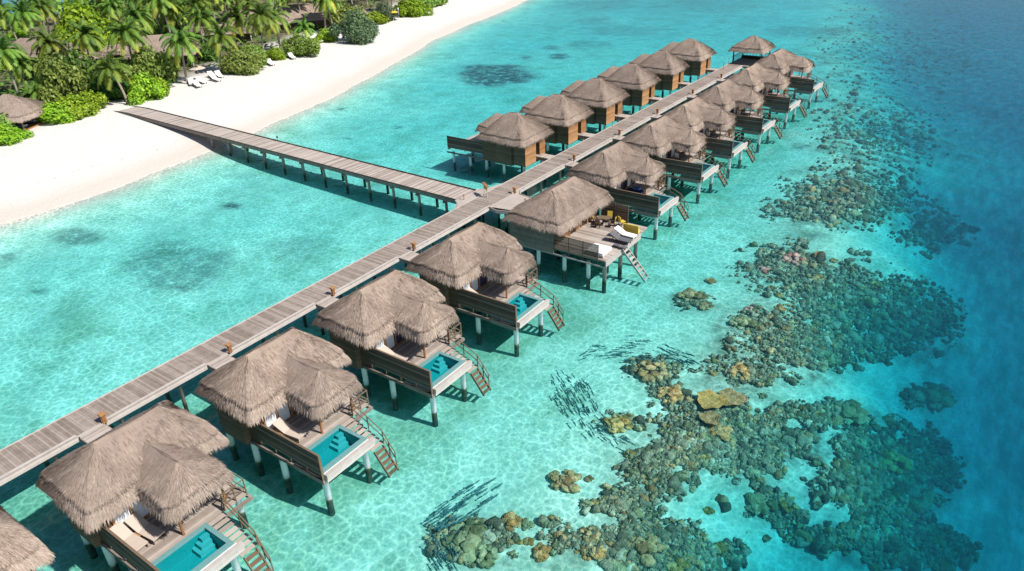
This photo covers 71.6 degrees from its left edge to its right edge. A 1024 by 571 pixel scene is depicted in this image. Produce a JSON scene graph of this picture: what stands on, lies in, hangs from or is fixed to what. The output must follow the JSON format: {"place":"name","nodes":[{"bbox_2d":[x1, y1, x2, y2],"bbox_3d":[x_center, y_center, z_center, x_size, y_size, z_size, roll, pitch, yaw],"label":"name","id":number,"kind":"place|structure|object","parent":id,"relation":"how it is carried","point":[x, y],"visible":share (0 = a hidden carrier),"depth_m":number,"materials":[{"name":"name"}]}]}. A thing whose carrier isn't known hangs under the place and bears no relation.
{"place":"outdoors","nodes":[
{"label":"outdoors","id":0,"kind":"place"},
{"bbox_2d":[0,0,1023,570],"bbox_3d":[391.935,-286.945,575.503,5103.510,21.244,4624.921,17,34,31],"label":"sand","id":1,"kind":"structure","parent":0,"point":[132,248],"depth_m":69.26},
{"bbox_2d":[0,0,20,39],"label":"palm tree","id":2,"kind":"object","parent":1,"relation":"on","point":[2,20],"visible":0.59,"depth_m":157.85,"materials":[{"name":"green plant"}]},
{"bbox_2d":[0,37,28,95],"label":"palm tree","id":3,"kind":"object","parent":1,"relation":"on","point":[7,53],"visible":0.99,"depth_m":118.28,"materials":[{"name":"green plant"}]},
{"bbox_2d":[0,123,34,145],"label":"shrub","id":4,"kind":"object","parent":1,"relation":"on","point":[10,136],"visible":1,"depth_m":96.52,"materials":[{"name":"green plant"}]},
{"bbox_2d":[2,50,36,81],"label":"palm tree","id":5,"kind":"object","parent":1,"relation":"on","point":[18,72],"visible":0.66,"depth_m":120.99,"materials":[{"name":"green plant"}]},
{"bbox_2d":[1,0,47,37],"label":"palm tree","id":6,"kind":"object","parent":1,"relation":"on","point":[27,15],"visible":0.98,"depth_m":150.73,"materials":[{"name":"green plant"}]},
{"bbox_2d":[0,94,50,129],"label":"beach pavilion","id":7,"kind":"structure","parent":1,"relation":"on","point":[20,110],"depth_m":102.00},
{"bbox_2d":[18,74,52,101],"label":"palm tree","id":8,"kind":"object","parent":1,"relation":"on","point":[33,86],"visible":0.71,"depth_m":111.75,"materials":[{"name":"green plant"}]},
{"bbox_2d":[3,38,78,65],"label":"beach house","id":9,"kind":"structure","parent":1,"relation":"on","point":[27,46],"depth_m":144.16,"materials":[{"name":"brown wood"}]},
{"bbox_2d":[26,0,62,32],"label":"palm tree","id":10,"kind":"object","parent":1,"relation":"on","point":[44,7],"visible":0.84,"depth_m":163.04,"materials":[{"name":"green plant"}]},
{"bbox_2d":[26,24,69,63],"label":"palm tree","id":11,"kind":"object","parent":1,"relation":"on","point":[44,39],"visible":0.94,"depth_m":128.52,"materials":[{"name":"green plant"}]},
{"bbox_2d":[34,101,75,123],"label":"shrub","id":12,"kind":"object","parent":1,"relation":"on","point":[53,114],"visible":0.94,"depth_m":104.40,"materials":[{"name":"green plant"}]},
{"bbox_2d":[32,49,91,103],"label":"shrub","id":13,"kind":"object","parent":1,"relation":"on","point":[72,79],"visible":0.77,"depth_m":112.22,"materials":[{"name":"green plant"}]},
{"bbox_2d":[48,93,100,122],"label":"shrub","id":14,"kind":"object","parent":1,"relation":"on","point":[81,109],"visible":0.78,"depth_m":106.63,"materials":[{"name":"green plant"}]},
{"bbox_2d":[49,44,103,94],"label":"shrub","id":15,"kind":"object","parent":1,"relation":"on","point":[71,57],"visible":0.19,"depth_m":118.05,"materials":[{"name":"green plant"}]},
{"bbox_2d":[62,18,106,57],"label":"palm tree","id":16,"kind":"object","parent":1,"relation":"on","point":[84,35],"visible":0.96,"depth_m":127.09,"materials":[{"name":"green plant"}]},
{"bbox_2d":[51,0,127,52],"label":"shrub","id":17,"kind":"object","parent":1,"relation":"on","point":[77,14],"visible":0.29,"depth_m":153.08,"materials":[{"name":"green plant"}]},
{"bbox_2d":[77,90,108,110],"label":"shrub","id":18,"kind":"object","parent":1,"relation":"on","point":[93,98],"visible":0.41,"depth_m":110.33,"materials":[{"name":"green plant"}]},
{"bbox_2d":[87,74,129,100],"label":"shrub","id":19,"kind":"object","parent":1,"relation":"on","point":[115,92],"visible":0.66,"depth_m":115.33,"materials":[{"name":"green plant"}]},
{"bbox_2d":[86,48,132,104],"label":"palm tree","id":20,"kind":"object","parent":1,"relation":"on","point":[109,68],"visible":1,"depth_m":111.28,"materials":[{"name":"green plant"}]},
{"bbox_2d":[95,0,128,21],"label":"palm tree","id":21,"kind":"object","parent":1,"relation":"on","point":[111,9],"visible":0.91,"depth_m":170.96,"materials":[{"name":"green plant"}]},
{"bbox_2d":[99,44,131,60],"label":"beach house","id":22,"kind":"structure","parent":1,"relation":"on","point":[118,53],"depth_m":144.06,"materials":[{"name":"brown wood"}]},
{"bbox_2d":[101,9,152,64],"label":"palm tree","id":23,"kind":"object","parent":1,"relation":"on","point":[133,38],"visible":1,"depth_m":120.96,"materials":[{"name":"green plant"}]},
{"bbox_2d":[119,0,156,36],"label":"palm tree","id":24,"kind":"object","parent":1,"relation":"on","point":[134,13],"visible":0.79,"depth_m":147.36,"materials":[{"name":"green plant"}]},
{"bbox_2d":[126,70,165,105],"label":"shrub","id":25,"kind":"object","parent":1,"relation":"on","point":[138,92],"visible":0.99,"depth_m":114.95,"materials":[{"name":"green plant"}]},
{"bbox_2d":[118,41,180,82],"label":"shrub","id":26,"kind":"object","parent":1,"relation":"on","point":[160,65],"visible":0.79,"depth_m":123.74,"materials":[{"name":"green plant"}]},
{"bbox_2d":[144,76,170,96],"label":"shrub","id":27,"kind":"object","parent":1,"relation":"on","point":[166,87],"visible":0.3,"depth_m":118.09,"materials":[{"name":"green plant"}]},
{"bbox_2d":[146,18,171,34],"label":"leafy tree","id":28,"kind":"object","parent":1,"relation":"on","point":[162,25],"visible":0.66,"depth_m":175.99,"materials":[{"name":"green plant"}]},
{"bbox_2d":[122,34,200,65],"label":"beach house","id":29,"kind":"structure","parent":1,"relation":"on","point":[155,40],"depth_m":139.33,"materials":[{"name":"brown wood"}]},
{"bbox_2d":[140,0,182,33],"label":"palm tree","id":30,"kind":"object","parent":1,"relation":"on","point":[152,5],"visible":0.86,"depth_m":151.97,"materials":[{"name":"green plant"}]},
{"bbox_2d":[156,0,189,29],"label":"palm tree","id":31,"kind":"object","parent":1,"relation":"on","point":[170,16],"visible":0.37,"depth_m":157.05,"materials":[{"name":"green plant"}]},
{"bbox_2d":[159,19,207,83],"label":"palm tree","id":32,"kind":"object","parent":1,"relation":"on","point":[178,40],"visible":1,"depth_m":122.36,"materials":[{"name":"green plant"}]},
{"bbox_2d":[178,0,213,42],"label":"palm tree","id":33,"kind":"object","parent":1,"relation":"on","point":[199,4],"visible":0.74,"depth_m":156.05,"materials":[{"name":"green plant"}]},
{"bbox_2d":[178,2,220,40],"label":"palm tree","id":34,"kind":"object","parent":1,"relation":"on","point":[201,18],"visible":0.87,"depth_m":146.22,"materials":[{"name":"green plant"}]},
{"bbox_2d":[0,0,399,96],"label":"undergrowth","id":35,"kind":"object","parent":1,"relation":"on","point":[12,87],"visible":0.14,"depth_m":155.33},
{"bbox_2d":[198,41,221,60],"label":"shrub","id":36,"kind":"object","parent":1,"relation":"on","point":[205,53],"visible":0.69,"depth_m":142.86,"materials":[{"name":"green plant"}]},
{"bbox_2d":[201,20,241,72],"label":"palm tree","id":37,"kind":"object","parent":1,"relation":"on","point":[218,36],"visible":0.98,"depth_m":130.77,"materials":[{"name":"green plant"}]},
{"bbox_2d":[199,23,254,42],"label":"beach house","id":38,"kind":"structure","parent":1,"relation":"on","point":[247,37],"depth_m":163.00,"materials":[{"name":"brown wood"}]},
{"bbox_2d":[218,2,253,42],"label":"palm tree","id":39,"kind":"object","parent":1,"relation":"on","point":[236,15],"visible":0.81,"depth_m":149.62,"materials":[{"name":"green plant"}]},
{"bbox_2d":[216,46,267,75],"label":"shrub","id":40,"kind":"object","parent":1,"relation":"on","point":[240,63],"visible":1,"depth_m":131.00,"materials":[{"name":"green plant"}]},
{"bbox_2d":[243,42,268,64],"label":"shrub","id":41,"kind":"object","parent":1,"relation":"on","point":[257,50],"visible":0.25,"depth_m":138.10,"materials":[{"name":"green plant"}]},
{"bbox_2d":[241,1,280,51],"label":"palm tree","id":42,"kind":"object","parent":1,"relation":"on","point":[259,14],"visible":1,"depth_m":138.83,"materials":[{"name":"green plant"}]},
{"bbox_2d":[260,0,290,48],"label":"palm tree","id":43,"kind":"object","parent":1,"relation":"on","point":[282,20],"visible":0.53,"depth_m":148.22,"materials":[{"name":"green plant"}]},
{"bbox_2d":[266,47,286,59],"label":"shrub","id":44,"kind":"object","parent":1,"relation":"on","point":[273,53],"visible":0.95,"depth_m":142.30,"materials":[{"name":"green plant"}]},
{"bbox_2d":[253,3,336,34],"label":"beach house","id":45,"kind":"structure","parent":1,"relation":"on","point":[314,17],"depth_m":174.40,"materials":[{"name":"brown wood"}]},
{"bbox_2d":[280,32,320,56],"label":"shrub","id":46,"kind":"object","parent":1,"relation":"on","point":[302,46],"visible":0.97,"depth_m":144.60,"materials":[{"name":"green plant"}]},
{"bbox_2d":[290,12,316,38],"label":"palm tree","id":47,"kind":"object","parent":1,"relation":"on","point":[305,28],"visible":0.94,"depth_m":160.37,"materials":[{"name":"green plant"}]},
{"bbox_2d":[310,0,342,27],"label":"palm tree","id":48,"kind":"object","parent":1,"relation":"on","point":[331,3],"visible":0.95,"depth_m":167.71,"materials":[{"name":"green plant"}]},
{"bbox_2d":[313,0,341,28],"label":"palm tree","id":49,"kind":"object","parent":1,"relation":"on","point":[321,9],"visible":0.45,"depth_m":170.16,"materials":[{"name":"green plant"}]},
{"bbox_2d":[315,28,339,43],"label":"shrub","id":50,"kind":"object","parent":1,"relation":"on","point":[324,36],"visible":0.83,"depth_m":158.98,"materials":[{"name":"green plant"}]},
{"bbox_2d":[326,0,365,25],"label":"shrub","id":51,"kind":"object","parent":1,"relation":"on","point":[340,16],"visible":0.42,"depth_m":175.85,"materials":[{"name":"green plant"}]},
{"bbox_2d":[329,6,379,45],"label":"shrub","id":52,"kind":"object","parent":1,"relation":"on","point":[356,30],"visible":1,"depth_m":156.59,"materials":[{"name":"green plant"}]},
{"bbox_2d":[362,10,389,23],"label":"shrub","id":53,"kind":"object","parent":1,"relation":"on","point":[381,18],"visible":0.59,"depth_m":179.31,"materials":[{"name":"green plant"}]},
{"bbox_2d":[370,0,397,20],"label":"shrub","id":54,"kind":"object","parent":1,"relation":"on","point":[384,8],"visible":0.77,"depth_m":182.44,"materials":[{"name":"green plant"}]},
{"bbox_2d":[393,0,433,17],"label":"shrub","id":55,"kind":"object","parent":1,"relation":"on","point":[413,8],"visible":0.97,"depth_m":189.81,"materials":[{"name":"green plant"}]},
{"bbox_2d":[419,0,445,7],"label":"shrub","id":56,"kind":"object","parent":1,"relation":"on","point":[431,3],"visible":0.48,"depth_m":203.98,"materials":[{"name":"green plant"}]},
{"bbox_2d":[441,518,493,562],"bbox_3d":[-2.310,13.323,37.796,2.728,0.681,2.933,-24,35,-34],"label":"coral head","id":57,"kind":"object","parent":1,"relation":"on","point":[466,539],"visible":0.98,"depth_m":37.38},
{"bbox_2d":[467,543,498,569],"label":"coral head","id":58,"kind":"object","parent":1,"relation":"on","point":[489,562],"visible":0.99,"depth_m":36.47},
{"bbox_2d":[501,511,522,530],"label":"coral head","id":59,"kind":"object","parent":1,"relation":"on","point":[511,519],"visible":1,"depth_m":38.66},
{"bbox_2d":[517,518,534,530],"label":"coral head","id":60,"kind":"object","parent":1,"relation":"on","point":[526,523],"visible":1,"depth_m":38.46},
{"bbox_2d":[533,544,551,561],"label":"coral head","id":61,"kind":"object","parent":1,"relation":"on","point":[540,554],"visible":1,"depth_m":36.64},
{"bbox_2d":[547,469,581,492],"bbox_3d":[3.029,11.229,41.200,2.017,0.589,1.852,3,29,9],"label":"coral head","id":62,"kind":"object","parent":1,"relation":"on","point":[566,480],"visible":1,"depth_m":40.94},
{"bbox_2d":[577,524,600,541],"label":"coral head","id":63,"kind":"object","parent":1,"relation":"on","point":[588,529],"visible":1,"depth_m":37.53},
{"bbox_2d":[580,540,606,560],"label":"coral head","id":64,"kind":"object","parent":1,"relation":"on","point":[601,550],"visible":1,"depth_m":36.54},
{"bbox_2d":[603,413,633,433],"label":"coral head","id":65,"kind":"object","parent":1,"relation":"on","point":[615,423],"visible":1,"depth_m":45.22},
{"bbox_2d":[630,533,665,567],"bbox_3d":[6.770,13.643,37.473,2.356,0.687,2.162,18,35,33],"label":"coral head","id":66,"kind":"object","parent":1,"relation":"on","point":[649,544],"visible":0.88,"depth_m":37.06},
{"bbox_2d":[633,359,671,382],"bbox_3d":[9.804,5.939,50.216,2.755,0.878,2.602,-1,29,3],"label":"coral head","id":67,"kind":"object","parent":1,"relation":"on","point":[648,365],"visible":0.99,"depth_m":49.84},
{"bbox_2d":[657,384,683,404],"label":"coral head","id":68,"kind":"object","parent":1,"relation":"on","point":[674,392],"visible":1,"depth_m":47.65},
{"bbox_2d":[667,557,690,570],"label":"coral head","id":69,"kind":"object","parent":1,"relation":"on","point":[679,564],"visible":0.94,"depth_m":36.97},
{"bbox_2d":[677,287,708,301],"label":"coral head","id":70,"kind":"object","parent":1,"relation":"on","point":[689,292],"visible":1,"depth_m":59.48},
{"bbox_2d":[424,0,981,570],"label":"coral rubble","id":71,"kind":"object","parent":1,"relation":"on","point":[912,494],"visible":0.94,"depth_m":47.16,"materials":[{"name":"stone"}]},
{"bbox_2d":[699,410,719,425],"bbox_3d":[12.594,8.553,45.370,1.330,0.508,1.370,17,34,31],"label":"plate coral","id":72,"kind":"object","parent":1,"relation":"on","point":[710,418],"visible":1,"depth_m":45.28},
{"bbox_2d":[697,389,728,408],"bbox_3d":[13.124,7.625,46.787,1.938,0.508,1.955,-7,29,-9],"label":"plate coral","id":73,"kind":"object","parent":1,"relation":"on","point":[708,399],"visible":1,"depth_m":46.68,"materials":[{"name":"gold stone"}]},
{"bbox_2d":[708,425,732,441],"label":"coral head","id":74,"kind":"object","parent":1,"relation":"on","point":[723,432],"visible":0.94,"depth_m":44.64},
{"bbox_2d":[718,388,747,406],"bbox_3d":[14.527,7.532,47.066,1.810,0.508,1.826,-9,29,-12],"label":"plate coral","id":75,"kind":"object","parent":1,"relation":"on","point":[732,396],"visible":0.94,"depth_m":47.03},
{"bbox_2d":[726,362,749,379],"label":"coral head","id":76,"kind":"object","parent":1,"relation":"on","point":[738,367],"visible":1,"depth_m":49.50},
{"bbox_2d":[728,314,763,331],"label":"coral head","id":77,"kind":"object","parent":1,"relation":"on","point":[741,320],"visible":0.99,"depth_m":55.05},
{"bbox_2d":[744,491,777,515],"bbox_3d":[14.351,12.615,41.192,1.936,0.654,1.806,-12,30,-18],"label":"coral head","id":78,"kind":"object","parent":1,"relation":"on","point":[757,505],"visible":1,"depth_m":40.96},
{"bbox_2d":[778,496,798,513],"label":"coral head","id":79,"kind":"object","parent":1,"relation":"on","point":[783,505],"visible":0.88,"depth_m":41.06},
{"bbox_2d":[781,252,808,266],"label":"coral head","id":80,"kind":"object","parent":1,"relation":"on","point":[794,255],"visible":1,"depth_m":64.38},
{"bbox_2d":[840,399,870,425],"bbox_3d":[22.998,8.524,48.018,2.294,0.831,2.458,-4,29,-3],"label":"coral head","id":81,"kind":"object","parent":1,"relation":"on","point":[856,412],"visible":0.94,"depth_m":47.46},
{"bbox_2d":[881,450,912,473],"bbox_3d":[24.852,11.410,46.564,2.539,0.741,2.330,-7,29,-9],"label":"coral head","id":82,"kind":"object","parent":1,"relation":"on","point":[889,457],"visible":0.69,"depth_m":46.28},
{"bbox_2d":[921,382,956,410],"bbox_3d":[32.961,8.519,55.232,2.756,0.998,2.953,-11,30,-15],"label":"coral head","id":83,"kind":"object","parent":1,"relation":"on","point":[937,398],"visible":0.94,"depth_m":54.49},
{"bbox_3d":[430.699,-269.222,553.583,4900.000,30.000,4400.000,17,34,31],"label":"sea water","id":84,"kind":"structure","parent":0,"visible":0},
{"bbox_2d":[0,505,55,570],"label":"overwater villa","id":85,"kind":"object","parent":84,"relation":"on","point":[22,548],"visible":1,"depth_m":30.99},
{"bbox_2d":[35,400,273,570],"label":"overwater villa","id":86,"kind":"object","parent":84,"relation":"on","point":[158,465],"visible":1,"depth_m":34.73,"materials":[{"name":"wicker"}]},
{"bbox_2d":[110,521,147,550],"bbox_3d":[-18.553,12.232,34.351,1.952,0.840,0.680,13,32,26],"label":"sun lounger","id":87,"kind":"object","parent":86,"relation":"on","point":[122,531],"visible":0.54,"depth_m":34.38,"materials":[{"name":"fabric"}]},
{"bbox_2d":[124,512,164,544],"bbox_3d":[-18.013,11.929,34.867,1.952,0.840,0.680,12,32,24],"label":"sun lounger","id":88,"kind":"object","parent":86,"relation":"on","point":[136,522],"visible":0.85,"depth_m":34.83,"materials":[{"name":"fabric"}]},
{"bbox_2d":[115,101,475,215],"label":"jetty","id":89,"kind":"object","parent":84,"relation":"on","point":[436,189],"visible":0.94,"depth_m":86.27,"materials":[{"name":"brown wood"}]},
{"bbox_2d":[193,327,398,516],"bbox_3d":[-13.971,7.758,44.059,16.065,9.463,7.837,17,34,31],"label":"overwater villa","id":90,"kind":"object","parent":84,"relation":"on","point":[296,378],"visible":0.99,"depth_m":40.99,"materials":[{"name":"wicker"}]},
{"bbox_2d":[272,417,306,442],"bbox_3d":[-12.854,8.355,41.038,1.952,0.840,0.680,12,32,24],"label":"sun lounger","id":91,"kind":"object","parent":90,"relation":"on","point":[284,427],"visible":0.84,"depth_m":40.98,"materials":[{"name":"fabric"}]},
{"bbox_2d":[0,63,744,485],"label":"boardwalk","id":92,"kind":"structure","parent":84,"relation":"on","point":[54,439],"depth_m":54.49,"materials":[{"name":"wood"}]},
{"bbox_2d":[311,269,491,426],"bbox_3d":[-8.768,4.027,50.514,16.065,9.463,8.072,17,34,31],"label":"overwater villa","id":93,"kind":"object","parent":84,"relation":"on","point":[402,313],"visible":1,"depth_m":47.35,"materials":[{"name":"wicker"}]},
{"bbox_2d":[379,345,408,360],"bbox_3d":[-7.912,4.685,47.398,1.952,0.840,0.680,12,32,24],"label":"sun lounger","id":94,"kind":"object","parent":93,"relation":"on","point":[384,348],"visible":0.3,"depth_m":47.52,"materials":[{"name":"fabric"}]},
{"bbox_2d":[399,222,565,356],"bbox_3d":[-3.295,0.102,57.303,16.065,9.463,8.621,17,34,31],"label":"overwater villa","id":95,"kind":"object","parent":84,"relation":"on","point":[484,261],"visible":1,"depth_m":53.96,"materials":[{"name":"wicker"}]},
{"bbox_2d":[447,112,554,181],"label":"overwater villa","id":96,"kind":"object","parent":84,"relation":"on","point":[512,138],"visible":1,"depth_m":83.54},
{"bbox_2d":[520,94,595,158],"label":"overwater villa","id":97,"kind":"object","parent":84,"relation":"on","point":[562,117],"visible":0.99,"depth_m":89.89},
{"bbox_2d":[501,176,649,293],"bbox_3d":[4.725,-4.744,65.807,18.009,9.262,9.832,17,34,31],"label":"overwater villa","id":98,"kind":"object","parent":84,"relation":"on","point":[558,215],"visible":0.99,"depth_m":62.66,"materials":[{"name":"brown wood"}]},
{"bbox_2d":[586,243,611,257],"bbox_3d":[7.438,-3.017,60.785,1.700,0.370,1.700,17,34,31],"label":"daybed","id":99,"kind":"object","parent":98,"relation":"on","point":[604,250],"visible":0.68,"depth_m":60.48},
{"bbox_2d":[609,230,631,245],"bbox_3d":[9.528,-4.173,62.366,1.952,0.840,0.750,17,34,31],"label":"sun lounger","id":100,"kind":"object","parent":98,"relation":"on","point":[616,235],"visible":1,"depth_m":62.31,"materials":[{"name":"fabric"}]},
{"bbox_2d":[614,226,636,240],"bbox_3d":[10.084,-4.652,63.203,1.952,0.840,0.750,17,34,31],"label":"sun lounger","id":101,"kind":"object","parent":98,"relation":"on","point":[621,231],"visible":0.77,"depth_m":63.16,"materials":[{"name":"fabric"}]},
{"bbox_2d":[623,223,639,233],"bbox_3d":[10.814,-5.210,64.057,1.440,0.750,0.520,15,33,29],"label":"outdoor sofa","id":102,"kind":"object","parent":98,"relation":"on","point":[631,228],"visible":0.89,"depth_m":63.83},
{"bbox_2d":[560,78,630,132],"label":"overwater villa","id":103,"kind":"object","parent":84,"relation":"on","point":[601,98],"visible":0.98,"depth_m":96.94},
{"bbox_2d":[565,141,688,239],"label":"overwater villa","id":104,"kind":"object","parent":84,"relation":"on","point":[616,170],"visible":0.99,"depth_m":70.77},
{"bbox_2d":[597,63,662,113],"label":"overwater villa","id":105,"kind":"object","parent":84,"relation":"on","point":[636,82],"visible":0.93,"depth_m":104.65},
{"bbox_2d":[629,50,690,103],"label":"overwater villa","id":106,"kind":"object","parent":84,"relation":"on","point":[667,68],"visible":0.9,"depth_m":112.26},
{"bbox_2d":[613,115,727,203],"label":"overwater villa","id":107,"kind":"object","parent":84,"relation":"on","point":[663,139],"visible":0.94,"depth_m":78.47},
{"bbox_2d":[660,38,716,88],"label":"overwater villa","id":108,"kind":"object","parent":84,"relation":"on","point":[695,54],"visible":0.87,"depth_m":120.40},
{"bbox_2d":[651,97,755,178],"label":"overwater villa","id":109,"kind":"object","parent":84,"relation":"on","point":[698,114],"visible":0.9,"depth_m":85.25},
{"bbox_2d":[687,79,782,152],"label":"overwater villa","id":110,"kind":"object","parent":84,"relation":"on","point":[730,96],"visible":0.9,"depth_m":92.81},
{"bbox_2d":[728,35,775,75],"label":"pavilion","id":111,"kind":"structure","parent":84,"relation":"on","point":[753,44],"depth_m":123.67,"materials":[{"name":"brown wood"}]},
{"bbox_2d":[716,63,806,128],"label":"overwater villa","id":112,"kind":"object","parent":84,"relation":"on","point":[758,78],"visible":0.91,"depth_m":101.02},
{"bbox_2d":[742,48,828,108],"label":"overwater villa","id":113,"kind":"object","parent":84,"relation":"on","point":[784,62],"visible":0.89,"depth_m":109.77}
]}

